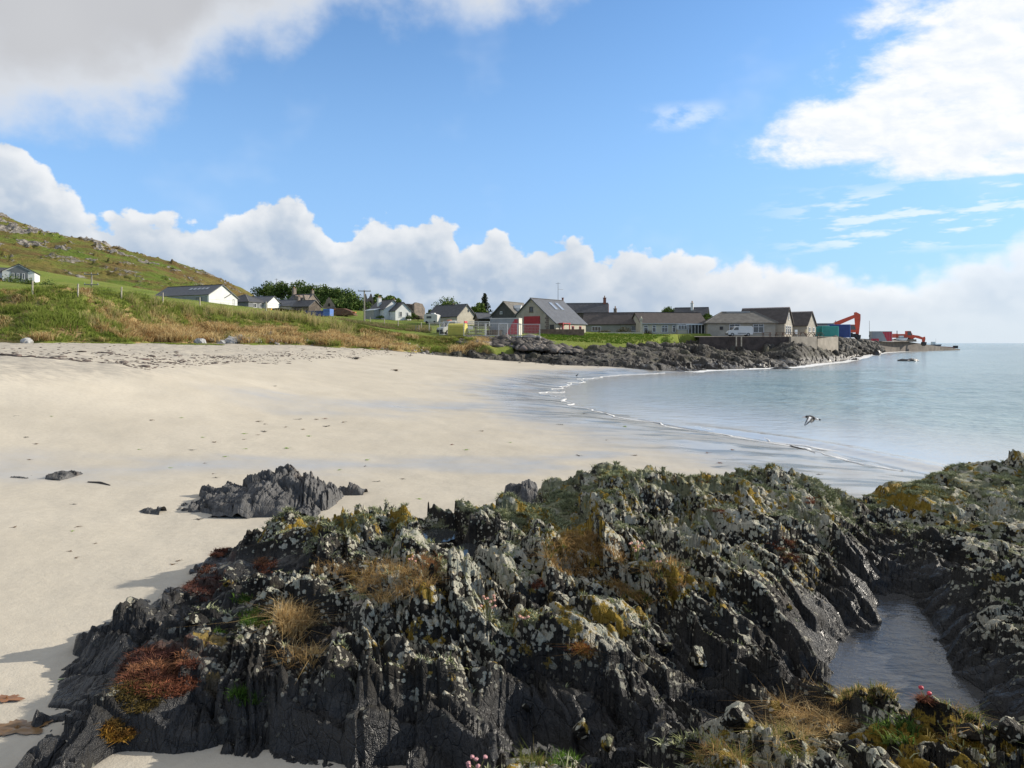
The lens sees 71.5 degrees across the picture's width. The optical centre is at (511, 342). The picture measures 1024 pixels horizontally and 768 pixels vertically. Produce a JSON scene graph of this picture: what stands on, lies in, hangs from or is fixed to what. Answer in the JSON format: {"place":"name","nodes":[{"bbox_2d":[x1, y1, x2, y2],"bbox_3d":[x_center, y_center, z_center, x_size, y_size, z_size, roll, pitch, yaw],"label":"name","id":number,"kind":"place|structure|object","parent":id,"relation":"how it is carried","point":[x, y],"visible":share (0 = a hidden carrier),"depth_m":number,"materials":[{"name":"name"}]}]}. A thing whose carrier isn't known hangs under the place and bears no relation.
{"place":"outdoors","nodes":[
{"label":"outdoors","id":0,"kind":"place"},
{"bbox_2d":[0,213,302,312],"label":"hill","id":1,"kind":"structure","parent":0,"point":[29,247],"depth_m":328.85,"materials":[{"name":"plant"}]},
{"bbox_2d":[0,284,493,354],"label":"dune grass","id":2,"kind":"structure","parent":0,"point":[185,331],"depth_m":75.02,"materials":[{"name":"plant"}]},
{"bbox_2d":[0,264,711,354],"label":"grassland","id":3,"kind":"structure","parent":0,"point":[60,279],"depth_m":99.20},
{"bbox_2d":[0,264,39,281],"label":"bungalow","id":4,"kind":"object","parent":3,"relation":"on","point":[20,270],"visible":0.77,"depth_m":190.24,"materials":[{"name":"paint"}]},
{"bbox_2d":[77,310,108,326],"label":"marram tussock","id":5,"kind":"object","parent":3,"relation":"on","point":[91,316],"visible":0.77,"depth_m":67.89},
{"bbox_2d":[94,296,128,322],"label":"marram tussock","id":6,"kind":"object","parent":3,"relation":"on","point":[119,313],"visible":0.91,"depth_m":71.88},
{"bbox_2d":[124,292,160,323],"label":"marram tussock","id":7,"kind":"object","parent":3,"relation":"on","point":[145,312],"visible":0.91,"depth_m":75.97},
{"bbox_2d":[138,294,179,321],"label":"marram tussock","id":8,"kind":"object","parent":3,"relation":"on","point":[160,311],"visible":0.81,"depth_m":78.86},
{"bbox_2d":[175,300,209,322],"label":"marram tussock","id":9,"kind":"object","parent":3,"relation":"on","point":[195,310],"visible":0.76,"depth_m":82.78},
{"bbox_2d":[155,284,236,304],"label":"village hall","id":10,"kind":"structure","parent":3,"relation":"on","point":[219,293],"depth_m":163.80,"materials":[{"name":"paint"}]},
{"bbox_2d":[201,303,239,318],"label":"marram tussock","id":11,"kind":"object","parent":3,"relation":"on","point":[228,312],"visible":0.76,"depth_m":87.64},
{"bbox_2d":[31,281,421,328],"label":"field fence","id":12,"kind":"object","parent":3,"relation":"on","point":[78,285],"visible":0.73,"depth_m":80.53,"materials":[{"name":"grey"}]},
{"bbox_2d":[237,294,262,307],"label":"bungalow","id":13,"kind":"object","parent":3,"relation":"on","point":[251,300],"visible":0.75,"depth_m":202.56,"materials":[{"name":"paint"}]},
{"bbox_2d":[250,281,276,296],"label":"broadleaf tree","id":14,"kind":"object","parent":3,"relation":"on","point":[264,291],"visible":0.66,"depth_m":308.02,"materials":[{"name":"green plant"}]},
{"bbox_2d":[252,296,280,308],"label":"house","id":15,"kind":"structure","parent":3,"relation":"on","point":[270,300],"depth_m":208.66,"materials":[{"name":"paint"}]},
{"bbox_2d":[267,281,296,299],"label":"broadleaf tree","id":16,"kind":"object","parent":3,"relation":"on","point":[278,290],"visible":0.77,"depth_m":298.57,"materials":[{"name":"green plant"}]},
{"bbox_2d":[288,287,319,302],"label":"stone house","id":17,"kind":"structure","parent":3,"relation":"on","point":[311,296],"depth_m":243.02,"materials":[{"name":"stone"}]},
{"bbox_2d":[290,295,322,311],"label":"cottage","id":18,"kind":"structure","parent":3,"relation":"on","point":[298,304],"depth_m":210.40,"materials":[{"name":"stone"}]},
{"bbox_2d":[294,307,335,326],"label":"marram tussock","id":19,"kind":"object","parent":3,"relation":"on","point":[312,316],"visible":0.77,"depth_m":94.78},
{"bbox_2d":[319,315,356,333],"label":"marram tussock","id":20,"kind":"object","parent":3,"relation":"on","point":[332,321],"visible":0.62,"depth_m":96.61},
{"bbox_2d":[327,308,357,315],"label":"boat","id":21,"kind":"object","parent":3,"relation":"on","point":[339,312],"visible":0.62,"depth_m":198.63,"materials":[{"name":"brown paint"}]},
{"bbox_2d":[344,296,371,310],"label":"broadleaf tree","id":22,"kind":"object","parent":3,"relation":"on","point":[354,303],"visible":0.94,"depth_m":259.82,"materials":[{"name":"green plant"}]},
{"bbox_2d":[365,296,396,319],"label":"cottage","id":23,"kind":"structure","parent":3,"relation":"on","point":[380,306],"depth_m":180.83,"materials":[{"name":"paint"}]},
{"bbox_2d":[389,300,412,319],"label":"cottage","id":24,"kind":"structure","parent":3,"relation":"on","point":[400,310],"depth_m":179.69,"materials":[{"name":"paint"}]},
{"bbox_2d":[342,320,467,348],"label":"rough grass","id":25,"kind":"structure","parent":3,"relation":"on","point":[365,327],"depth_m":101.78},
{"bbox_2d":[406,302,424,319],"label":"ruined house","id":26,"kind":"structure","parent":3,"relation":"on","point":[416,308],"depth_m":197.26,"materials":[{"name":"stone"}]},
{"bbox_2d":[424,313,439,323],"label":"camper","id":27,"kind":"object","parent":3,"relation":"on","point":[433,317],"visible":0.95,"depth_m":149.31,"materials":[{"name":"white metal"}]},
{"bbox_2d":[427,304,474,324],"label":"cottage","id":28,"kind":"structure","parent":3,"relation":"on","point":[462,313],"depth_m":152.54,"materials":[{"name":"paint"}]},
{"bbox_2d":[448,323,467,335],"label":"yellow bin","id":29,"kind":"object","parent":3,"relation":"on","point":[458,329],"visible":0.84,"depth_m":109.66,"materials":[{"name":"plastic"}]},
{"bbox_2d":[473,312,491,325],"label":"hut","id":30,"kind":"object","parent":3,"relation":"on","point":[481,316],"visible":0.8,"depth_m":148.96,"materials":[{"name":"stone"}]},
{"bbox_2d":[490,318,521,334],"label":"storage cabin","id":31,"kind":"object","parent":3,"relation":"on","point":[509,321],"visible":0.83,"depth_m":110.84,"materials":[{"name":"metal"}]},
{"bbox_2d":[490,301,523,317],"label":"dormer house","id":32,"kind":"structure","parent":3,"relation":"on","point":[506,309],"depth_m":145.27,"materials":[{"name":"paint"}]},
{"bbox_2d":[456,334,583,354],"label":"rubble bank","id":33,"kind":"structure","parent":3,"relation":"on","point":[529,342],"depth_m":103.42,"materials":[{"name":"stone"}]},
{"bbox_2d":[514,283,587,332],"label":"boathouse","id":34,"kind":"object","parent":3,"relation":"on","point":[551,314],"visible":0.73,"depth_m":128.53,"materials":[{"name":"grey stone"}]},
{"bbox_2d":[524,316,539,332],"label":"garage door","id":35,"kind":"structure","parent":34,"relation":"in","point":[527,319],"depth_m":127.93,"materials":[{"name":"red paint"}]},
{"bbox_2d":[539,329,583,335],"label":"garden wall","id":36,"kind":"structure","parent":3,"relation":"on","point":[579,332],"depth_m":120.88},
{"bbox_2d":[562,296,608,318],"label":"house","id":37,"kind":"structure","parent":3,"relation":"on","point":[580,309],"depth_m":170.19,"materials":[{"name":"stone"}]},
{"bbox_2d":[537,333,679,343],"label":"meadow grass","id":38,"kind":"structure","parent":3,"relation":"on","point":[586,337],"depth_m":119.97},
{"bbox_2d":[583,306,635,331],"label":"bungalow","id":39,"kind":"object","parent":3,"relation":"on","point":[606,321],"visible":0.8,"depth_m":147.02,"materials":[{"name":"grey concrete"}]},
{"bbox_2d":[632,312,705,333],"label":"bungalow","id":40,"kind":"object","parent":3,"relation":"on","point":[673,322],"visible":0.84,"depth_m":142.32,"materials":[{"name":"grey concrete"}]},
{"bbox_2d":[674,301,709,314],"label":"house","id":41,"kind":"structure","parent":3,"relation":"on","point":[701,310],"depth_m":170.96,"materials":[{"name":"stone"}]},
{"bbox_2d":[329,317,431,332],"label":"tall meadow grass","id":42,"kind":"structure","parent":0,"point":[425,329],"depth_m":112.98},
{"bbox_2d":[0,342,925,767],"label":"beach","id":43,"kind":"structure","parent":0,"point":[442,432],"depth_m":19.11,"materials":[{"name":"sand"}]},
{"bbox_2d":[0,719,52,735],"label":"kelp","id":44,"kind":"object","parent":43,"relation":"on","point":[23,726],"visible":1,"depth_m":5.01},
{"bbox_2d":[10,470,82,480],"bbox_3d":[-9.537,2.730,14.600,1.190,0.218,0.800,0,0,0],"label":"boulder","id":45,"kind":"object","parent":43,"relation":"on","point":[61,475],"visible":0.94,"depth_m":14.41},
{"bbox_2d":[140,506,166,514],"bbox_3d":[-6.055,2.836,11.900,0.433,0.190,0.320,0,0,0],"label":"boulder","id":46,"kind":"object","parent":43,"relation":"on","point":[148,510],"visible":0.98,"depth_m":11.83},
{"bbox_2d":[0,343,416,369],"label":"strandline litter","id":47,"kind":"object","parent":43,"relation":"on","point":[59,357],"visible":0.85,"depth_m":36.83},
{"bbox_2d":[177,463,343,518],"bbox_3d":[-4.531,2.703,12.900,2.812,0.865,2.500,0,0,0],"label":"boulder","id":48,"kind":"object","parent":43,"relation":"on","point":[265,493],"visible":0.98,"depth_m":12.27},
{"bbox_2d":[338,482,367,494],"bbox_3d":[-3.167,2.929,13.907,0.607,0.395,0.517,0,0,0],"label":"boulder","id":49,"kind":"object","parent":43,"relation":"on","point":[352,489],"visible":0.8,"depth_m":13.73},
{"bbox_2d":[15,490,1023,767],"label":"rock outcrop","id":50,"kind":"object","parent":43,"relation":"on","point":[375,708],"visible":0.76,"depth_m":5.55,"materials":[{"name":"stone"}]},
{"bbox_2d":[93,716,138,746],"bbox_3d":[-2.651,2.603,4.795,0.354,0.168,0.326,0,0,0],"label":"thrift cushion","id":51,"kind":"object","parent":50,"relation":"on","point":[116,726],"visible":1,"depth_m":4.77,"materials":[{"name":"yellow plant"}]},
{"bbox_2d":[102,671,172,713],"bbox_3d":[-2.733,2.482,5.081,0.857,0.219,0.460,0,0,32],"label":"thrift cushion","id":52,"kind":"object","parent":50,"relation":"on","point":[145,708],"visible":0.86,"depth_m":4.94,"materials":[{"name":"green plant"}]},
{"bbox_2d":[107,640,206,699],"bbox_3d":[-2.791,2.503,5.553,0.687,0.311,1.471,0,0,-31],"label":"thrift cushion","id":53,"kind":"object","parent":50,"relation":"on","point":[156,655],"visible":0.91,"depth_m":5.27,"materials":[{"name":"red plant"}]},
{"bbox_2d":[184,612,199,625],"bbox_3d":[-2.723,2.366,6.061,0.138,0.123,0.112,17,-8,-27],"label":"pale block","id":54,"kind":"object","parent":50,"relation":"on","point":[192,619],"depth_m":6.03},
{"bbox_2d":[178,563,222,602],"bbox_3d":[-3.259,2.583,7.505,0.591,0.466,1.908,0,0,-27],"label":"thrift cushion","id":55,"kind":"object","parent":50,"relation":"on","point":[208,567],"visible":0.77,"depth_m":7.40,"materials":[{"name":"brown plant"}]},
{"bbox_2d":[223,682,266,707],"bbox_3d":[-1.859,2.478,5.016,0.440,0.168,0.372,0,0,0],"label":"green grass tuft","id":56,"kind":"object","parent":50,"relation":"on","point":[241,691],"visible":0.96,"depth_m":4.96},
{"bbox_2d":[236,603,272,627],"bbox_3d":[-2.205,2.362,6.052,0.390,0.238,0.743,0,0,-16],"label":"green grass tuft","id":57,"kind":"object","parent":50,"relation":"on","point":[249,616],"visible":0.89,"depth_m":6.11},
{"bbox_2d":[252,556,279,573],"bbox_3d":[-2.529,2.371,7.547,0.466,0.354,1.569,0,0,-29],"label":"thrift cushion","id":58,"kind":"object","parent":50,"relation":"on","point":[258,564],"visible":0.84,"depth_m":7.89,"materials":[{"name":"brown plant"}]},
{"bbox_2d":[205,588,346,647],"bbox_3d":[-1.843,2.343,5.933,1.486,0.420,1.573,0,0,42],"label":"straw grass tuft","id":59,"kind":"object","parent":50,"relation":"on","point":[286,613],"visible":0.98,"depth_m":5.99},
{"bbox_2d":[261,625,354,677],"bbox_3d":[-1.527,2.440,5.612,1.193,0.414,1.505,0,0,-41],"label":"straw grass tuft","id":60,"kind":"object","parent":50,"relation":"on","point":[298,652],"visible":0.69,"depth_m":5.42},
{"bbox_2d":[301,551,357,580],"bbox_3d":[-1.709,2.256,7.061,0.842,0.415,1.710,0,0,-9],"label":"dry grass mat","id":61,"kind":"object","parent":50,"relation":"on","point":[339,567],"visible":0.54,"depth_m":6.79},
{"bbox_2d":[325,532,458,605],"bbox_3d":[-1.024,2.120,6.390,2.234,0.520,1.953,0,0,41],"label":"dry grass mat","id":62,"kind":"object","parent":50,"relation":"on","point":[403,570],"visible":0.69,"depth_m":6.19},
{"bbox_2d":[407,549,444,572],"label":"dry grass mat","id":63,"kind":"object","parent":50,"relation":"on","point":[425,558],"visible":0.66,"depth_m":6.66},
{"bbox_2d":[422,528,457,542],"bbox_3d":[-0.945,2.410,8.903,0.541,0.001,0.708,0,0,0],"label":"pool","id":64,"kind":"object","parent":50,"relation":"on","point":[438,534],"visible":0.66,"depth_m":8.93,"materials":[{"name":"grey liquid"}]},
{"bbox_2d":[456,543,476,556],"bbox_3d":[-0.517,2.417,8.250,0.348,0.001,0.688,0,0,0],"label":"pool","id":65,"kind":"object","parent":50,"relation":"on","point":[469,548],"visible":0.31,"depth_m":8.35,"materials":[{"name":"grey liquid"}]},
{"bbox_2d":[480,594,496,621],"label":"thrift flowers","id":66,"kind":"object","parent":50,"relation":"on","point":[491,602],"visible":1,"depth_m":5.53,"materials":[{"name":"pink plant"}]},
{"bbox_2d":[498,739,566,767],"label":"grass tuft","id":67,"kind":"object","parent":50,"relation":"on","point":[541,760],"visible":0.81,"depth_m":3.50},
{"bbox_2d":[528,535,576,558],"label":"dry grass mat","id":68,"kind":"object","parent":50,"relation":"on","point":[549,547],"visible":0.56,"depth_m":7.10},
{"bbox_2d":[545,743,582,766],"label":"green grass tuft","id":69,"kind":"object","parent":50,"relation":"on","point":[563,754],"visible":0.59,"depth_m":3.85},
{"bbox_2d":[509,524,634,577],"bbox_3d":[0.625,2.137,7.332,1.611,0.533,1.821,0,0,0],"label":"dry grass mat","id":70,"kind":"object","parent":50,"relation":"on","point":[575,543],"visible":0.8,"depth_m":7.08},
{"bbox_2d":[572,717,589,739],"bbox_3d":[0.465,2.566,4.734,0.126,0.116,0.132,0,0,11],"label":"rock","id":71,"kind":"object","parent":50,"relation":"on","point":[580,730],"depth_m":4.68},
{"bbox_2d":[563,640,606,659],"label":"dry grass mat","id":72,"kind":"object","parent":50,"relation":"on","point":[582,649],"visible":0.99,"depth_m":5.22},
{"bbox_2d":[600,734,613,752],"bbox_3d":[0.574,2.442,4.333,0.080,0.101,0.108,0,0,24],"label":"pale block","id":73,"kind":"object","parent":50,"relation":"on","point":[606,741],"depth_m":4.32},
{"bbox_2d":[190,459,1023,767],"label":"sea ivory lichen","id":74,"kind":"object","parent":50,"relation":"on","point":[568,501],"visible":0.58,"depth_m":8.95,"materials":[{"name":"green plant"}]},
{"bbox_2d":[588,550,701,610],"bbox_3d":[1.259,2.215,6.731,1.380,0.527,1.523,0,0,0],"label":"dry grass mat","id":75,"kind":"object","parent":50,"relation":"on","point":[635,593],"visible":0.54,"depth_m":6.48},
{"bbox_2d":[656,640,672,653],"bbox_3d":[1.214,2.432,5.681,0.156,0.119,0.077,-11,7,25],"label":"pale block","id":76,"kind":"object","parent":50,"relation":"on","point":[664,647],"depth_m":5.65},
{"bbox_2d":[688,645,707,668],"bbox_3d":[1.439,2.449,5.506,0.132,0.183,0.201,0,0,1],"label":"pale block","id":77,"kind":"object","parent":50,"relation":"on","point":[697,659],"depth_m":5.46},
{"bbox_2d":[808,677,904,704],"bbox_3d":[2.174,2.266,4.625,0.578,0.376,0.814,0,0,0],"label":"dry grass mat","id":78,"kind":"object","parent":50,"relation":"on","point":[883,689],"visible":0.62,"depth_m":4.41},
{"bbox_2d":[855,704,932,746],"bbox_3d":[2.167,2.205,4.009,0.499,0.764,1.662,0,0,28],"label":"green grass tuft","id":79,"kind":"object","parent":50,"relation":"on","point":[912,731],"visible":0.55,"depth_m":3.71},
{"bbox_2d":[895,684,997,743],"bbox_3d":[2.361,2.143,3.936,0.657,0.673,1.425,0,0,14],"label":"dry grass mat","id":80,"kind":"object","parent":50,"relation":"on","point":[971,714],"visible":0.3,"depth_m":3.69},
{"bbox_2d":[504,479,537,503],"bbox_3d":[0.156,2.705,12.000,0.725,0.762,0.840,0,0,0],"label":"boulder","id":81,"kind":"object","parent":43,"relation":"on","point":[525,491],"visible":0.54,"depth_m":11.87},
{"bbox_2d":[533,461,871,551],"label":"rock ridge","id":82,"kind":"object","parent":43,"relation":"on","point":[661,495],"visible":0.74,"depth_m":9.28,"materials":[{"name":"stone"}]},
{"bbox_2d":[495,700,1023,767],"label":"rock ledge","id":83,"kind":"object","parent":43,"relation":"on","point":[936,753],"visible":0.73,"depth_m":3.42,"materials":[{"name":"stone"}]},
{"bbox_2d":[719,748,731,766],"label":"pale block","id":84,"kind":"object","parent":83,"relation":"on","point":[726,759],"depth_m":3.12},
{"bbox_2d":[674,725,779,767],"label":"dry grass mat","id":85,"kind":"object","parent":83,"relation":"on","point":[736,754],"visible":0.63,"depth_m":3.23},
{"bbox_2d":[720,701,755,733],"bbox_3d":[1.170,1.929,3.658,0.166,0.160,0.145,0,0,34],"label":"rock","id":86,"kind":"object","parent":83,"relation":"on","point":[736,715],"depth_m":3.62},
{"bbox_2d":[686,699,836,765],"bbox_3d":[1.330,2.100,3.670,0.775,0.636,1.361,0,0,27],"label":"dry grass mat","id":87,"kind":"object","parent":83,"relation":"on","point":[779,734],"visible":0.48,"depth_m":3.34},
{"bbox_2d":[718,667,866,744],"bbox_3d":[1.992,2.443,4.575,1.307,0.800,2.263,0,0,18],"label":"dry grass mat","id":88,"kind":"object","parent":83,"relation":"on","point":[819,717],"visible":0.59,"depth_m":4.39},
{"bbox_2d":[841,738,863,755],"bbox_3d":[1.567,1.857,3.237,0.105,0.093,0.122,12,5,-42],"label":"pale block","id":89,"kind":"object","parent":83,"relation":"on","point":[849,744],"depth_m":3.24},
{"bbox_2d":[908,690,939,706],"bbox_3d":[2.188,1.887,3.760,0.186,0.040,0.180,0,0,0],"label":"thrift cushion","id":90,"kind":"object","parent":83,"relation":"on","point":[921,698],"visible":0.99,"depth_m":3.76,"materials":[{"name":"brown plant"}]},
{"bbox_2d":[955,722,981,741],"bbox_3d":[2.274,1.945,3.521,0.136,0.108,0.109,10,1,24],"label":"rock","id":91,"kind":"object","parent":83,"relation":"on","point":[971,735],"depth_m":3.51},
{"bbox_2d":[998,716,1020,742],"bbox_3d":[2.332,1.812,3.331,0.090,0.107,0.122,0,0,37],"label":"pale block","id":92,"kind":"object","parent":83,"relation":"on","point":[1009,728],"depth_m":3.30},
{"bbox_2d":[823,593,998,726],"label":"tide pool","id":93,"kind":"structure","parent":43,"relation":"on","point":[901,649],"depth_m":6.09,"materials":[{"name":"grey liquid"}]},
{"bbox_2d":[850,449,1023,720],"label":"rock outcrop","id":94,"kind":"object","parent":43,"relation":"on","point":[984,647],"visible":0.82,"depth_m":7.69,"materials":[{"name":"stone"}]},
{"bbox_2d":[0,0,1023,342],"label":"sky","id":95,"kind":"structure","parent":0,"point":[834,160],"materials":[{"name":"blue"}]},
{"bbox_2d":[419,336,862,371],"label":"rocky shore","id":96,"kind":"structure","parent":0,"point":[804,354],"depth_m":102.59,"materials":[{"name":"stone"}]},
{"bbox_2d":[443,341,802,368],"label":"shore rock fragments","id":97,"kind":"object","parent":96,"relation":"on","point":[598,356],"visible":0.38,"depth_m":96.96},
{"bbox_2d":[699,337,788,352],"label":"terrace wall","id":98,"kind":"structure","parent":96,"relation":"on","point":[751,343],"depth_m":126.46,"materials":[{"name":"stone"}]},
{"bbox_2d":[789,336,816,349],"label":"terrace wall","id":99,"kind":"structure","parent":96,"relation":"on","point":[810,341],"depth_m":128.98,"materials":[{"name":"concrete"}]},
{"bbox_2d":[815,336,837,351],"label":"terrace wall","id":100,"kind":"structure","parent":96,"relation":"on","point":[828,343],"depth_m":137.94,"materials":[{"name":"concrete"}]},
{"bbox_2d":[832,335,885,356],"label":"rock armour","id":101,"kind":"object","parent":96,"relation":"on","point":[847,347],"visible":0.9,"depth_m":177.40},
{"bbox_2d":[694,336,783,336],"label":"terrace","id":102,"kind":"structure","parent":0,"point":[735,336],"depth_m":132.09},
{"bbox_2d":[725,326,752,335],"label":"van","id":103,"kind":"object","parent":102,"relation":"on","point":[742,330],"visible":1,"depth_m":130.10,"materials":[{"name":"white metal"}]},
{"bbox_2d":[703,311,778,335],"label":"hotel","id":104,"kind":"structure","parent":102,"relation":"on","point":[721,323],"depth_m":137.62,"materials":[{"name":"grey tile"}]},
{"bbox_2d":[742,307,793,336],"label":"hotel wing","id":105,"kind":"structure","parent":102,"relation":"on","point":[782,316],"depth_m":142.27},
{"bbox_2d":[791,311,817,336],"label":"hotel wing","id":106,"kind":"structure","parent":102,"relation":"on","point":[803,320],"depth_m":151.76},
{"bbox_2d":[822,326,838,336],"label":"container","id":107,"kind":"object","parent":102,"relation":"on","point":[829,331],"visible":0.87,"depth_m":154.96,"materials":[{"name":"metal"}]},
{"bbox_2d":[829,324,850,337],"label":"container","id":108,"kind":"object","parent":102,"relation":"on","point":[844,330],"visible":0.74,"depth_m":161.38,"materials":[{"name":"metal"}]},
{"bbox_2d":[558,343,1023,474],"bbox_3d":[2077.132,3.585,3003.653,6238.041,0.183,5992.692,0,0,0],"label":"sea","id":109,"kind":"structure","parent":0,"point":[930,412],"depth_m":42.43,"materials":[{"name":"liquid"}]},
{"bbox_2d":[539,373,902,470],"bbox_3d":[8.390,3.488,52.454,12.246,0.201,64.532,0,0,6],"label":"swash foam","id":110,"kind":"object","parent":109,"relation":"on","point":[564,399],"visible":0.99,"depth_m":28.38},
{"bbox_2d":[879,339,959,351],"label":"pier","id":111,"kind":"structure","parent":109,"relation":"in","point":[909,345],"depth_m":293.29,"materials":[{"name":"concrete"}]},
{"bbox_2d":[852,338,917,341],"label":"pier yard","id":112,"kind":"structure","parent":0,"point":[890,341],"depth_m":276.25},
{"bbox_2d":[834,312,860,339],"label":"excavator","id":113,"kind":"object","parent":112,"relation":"on","point":[856,317],"visible":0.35,"depth_m":184.98,"materials":[{"name":"orange metal"}]},
{"bbox_2d":[870,331,891,340],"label":"storage cabin","id":114,"kind":"object","parent":112,"relation":"on","point":[883,335],"visible":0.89,"depth_m":263.51,"materials":[{"name":"metal"}]},
{"bbox_2d":[892,331,926,345],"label":"excavator","id":115,"kind":"object","parent":112,"relation":"on","point":[908,334],"visible":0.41,"depth_m":293.19,"materials":[{"name":"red metal"}]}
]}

